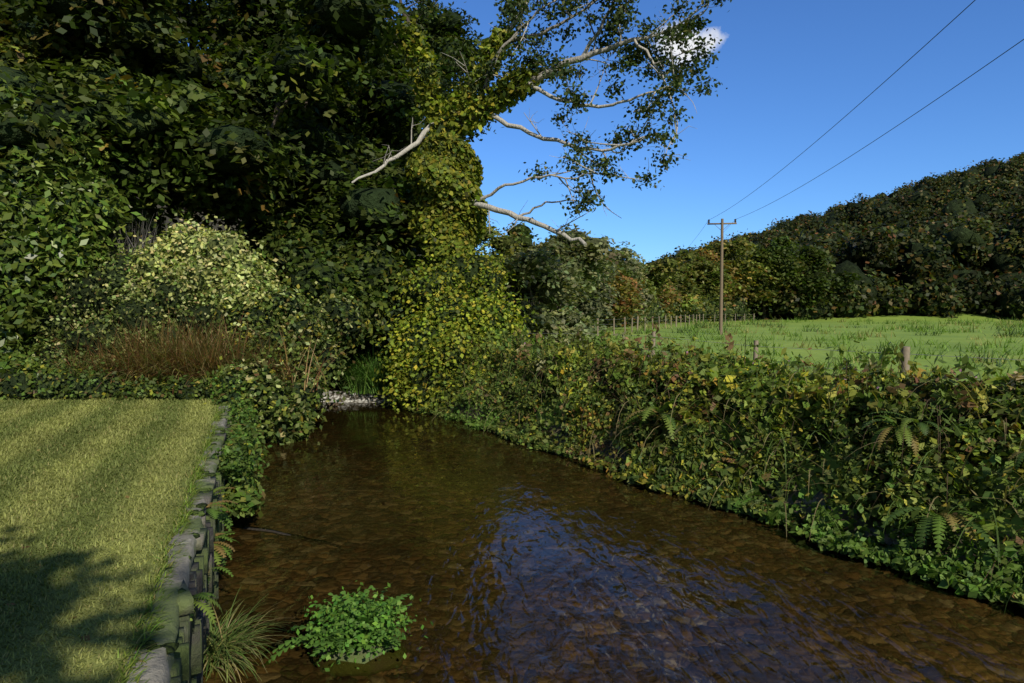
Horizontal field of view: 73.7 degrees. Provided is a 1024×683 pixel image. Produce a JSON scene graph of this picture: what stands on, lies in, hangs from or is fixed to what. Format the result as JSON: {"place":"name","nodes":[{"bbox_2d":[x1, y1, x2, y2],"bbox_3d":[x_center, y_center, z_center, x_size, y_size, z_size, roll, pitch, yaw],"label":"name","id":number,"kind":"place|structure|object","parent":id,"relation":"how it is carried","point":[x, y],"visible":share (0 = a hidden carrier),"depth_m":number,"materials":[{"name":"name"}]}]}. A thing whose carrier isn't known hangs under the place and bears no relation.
{"place":"outdoors","nodes":[
{"label":"outdoors","id":0,"kind":"place"},
{"bbox_2d":[0,197,1023,617],"bbox_3d":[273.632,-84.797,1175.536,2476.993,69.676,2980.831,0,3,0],"label":"terrain","id":1,"kind":"structure","parent":0,"point":[952,339],"depth_m":22.96,"materials":[{"name":"green plant"}]},
{"bbox_2d":[0,71,146,379],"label":"laurel foliage","id":2,"kind":"object","parent":1,"relation":"on","point":[57,248],"visible":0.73,"depth_m":17.29,"materials":[{"name":"green plant"}]},
{"bbox_2d":[0,397,220,682],"bbox_3d":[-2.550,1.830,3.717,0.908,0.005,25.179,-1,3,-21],"label":"lawn","id":3,"kind":"structure","parent":1,"relation":"on","point":[114,635],"depth_m":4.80,"materials":[{"name":"green plant"}]},
{"bbox_2d":[114,402,225,682],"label":"lawn edge grass","id":4,"kind":"structure","parent":3,"relation":"on","point":[199,470],"depth_m":5.14,"materials":[{"name":"green plant"}]},
{"bbox_2d":[122,404,233,682],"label":"stone retaining wall","id":5,"kind":"structure","parent":1,"relation":"on","point":[183,663],"depth_m":5.18,"materials":[{"name":"grey stone"}]},
{"bbox_2d":[135,404,228,653],"bbox_3d":[-4.467,1.502,10.748,1.249,0.062,21.343,-1,3,-17],"label":"moss","id":6,"kind":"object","parent":5,"relation":"on","point":[171,647],"depth_m":5.24,"materials":[{"name":"green plant"}]},
{"bbox_2d":[190,424,415,662],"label":"wall ferns","id":7,"kind":"object","parent":5,"relation":"on","point":[219,549],"depth_m":6.05,"materials":[{"name":"green plant"}]},
{"bbox_2d":[15,216,393,682],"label":"garden grasses","id":8,"kind":"object","parent":1,"relation":"on","point":[203,357],"visible":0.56,"depth_m":16.24,"materials":[{"name":"brown plant"}]},
{"bbox_2d":[0,96,432,681],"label":"garden shrub","id":9,"kind":"object","parent":1,"relation":"on","point":[251,433],"depth_m":17.48,"materials":[{"name":"green plant"}]},
{"bbox_2d":[0,0,508,358],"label":"trees","id":10,"kind":"object","parent":1,"relation":"on","point":[173,149],"depth_m":22.63,"materials":[{"name":"green plant"}]},
{"bbox_2d":[313,640,395,663],"bbox_3d":[-1.398,2.853,6.157,0.795,0.404,0.864,-1,3,-28],"label":"stream stone","id":11,"kind":"object","parent":1,"relation":"on","point":[361,658],"visible":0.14,"depth_m":5.90,"materials":[{"name":"grey stone"}]},
{"bbox_2d":[351,0,731,411],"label":"ivy tree","id":12,"kind":"object","parent":1,"relation":"on","point":[430,176],"depth_m":22.15,"materials":[{"name":"green plant"}]},
{"bbox_2d":[403,217,864,345],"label":"riverside tree","id":13,"kind":"object","parent":1,"relation":"on","point":[661,290],"depth_m":77.07,"materials":[{"name":"green plant"}]},
{"bbox_2d":[522,314,909,373],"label":"fence posts","id":14,"kind":"object","parent":1,"relation":"on","point":[905,351],"visible":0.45,"depth_m":16.31,"materials":[{"name":"brown wood"}]},
{"bbox_2d":[411,316,1023,613],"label":"bank hedge","id":15,"kind":"object","parent":1,"relation":"on","point":[929,563],"depth_m":10.35,"materials":[{"name":"green plant"}]},
{"bbox_2d":[455,387,1023,561],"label":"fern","id":16,"kind":"object","parent":15,"relation":"in","point":[645,413],"visible":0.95,"depth_m":7.97,"materials":[{"name":"green plant"}]},
{"bbox_2d":[707,219,736,334],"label":"telegraph pole","id":17,"kind":"object","parent":1,"relation":"on","point":[722,223],"visible":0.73,"depth_m":50.77,"materials":[{"name":"brown wood"}]},
{"bbox_2d":[676,0,1023,261],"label":"power lines","id":18,"kind":"object","parent":17,"relation":"attached to","point":[869,95],"visible":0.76,"depth_m":18.77,"materials":[{"name":"black metal"}]},
{"bbox_2d":[536,317,1023,376],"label":"field grass tussocks","id":19,"kind":"object","parent":1,"relation":"on","point":[699,323],"visible":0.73,"depth_m":42.22,"materials":[{"name":"green plant"}]},
{"bbox_2d":[180,0,1023,263],"label":"sky","id":20,"kind":"structure","parent":0,"point":[791,70],"materials":[{"name":"blue"}]},
{"bbox_2d":[203,382,1023,682],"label":"river water","id":21,"kind":"structure","parent":0,"point":[504,560],"depth_m":7.57,"materials":[{"name":"brown liquid"}]},
{"bbox_2d":[243,527,290,535],"bbox_3d":[-2.931,2.641,9.120,1.646,0.128,0.135,1,3,23],"label":"sunken branch","id":22,"kind":"object","parent":21,"relation":"in","point":[267,530],"visible":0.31,"depth_m":9.29,"materials":[{"name":"brown plant"}]},
{"bbox_2d":[326,399,338,406],"bbox_3d":[-5.605,1.935,21.410,0.474,0.244,0.215,0,3,0],"label":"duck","id":23,"kind":"object","parent":21,"relation":"on","point":[332,404],"visible":0.94,"depth_m":21.34},
{"bbox_2d":[321,391,393,402],"bbox_3d":[-5.175,1.812,22.403,4.450,0.324,0.885,0,3,0],"label":"weir foam","id":24,"kind":"object","parent":21,"relation":"on","point":[355,397],"visible":0.36,"depth_m":22.38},
{"bbox_2d":[234,116,1023,319],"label":"hill tree","id":25,"kind":"object","parent":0,"point":[890,242],"depth_m":134.60,"materials":[{"name":"green plant"}]},
{"bbox_2d":[528,314,1016,370],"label":"fence wires","id":26,"kind":"object","parent":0,"point":[761,346],"visible":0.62,"depth_m":13.31,"materials":[{"name":"grey metal"}]}
]}

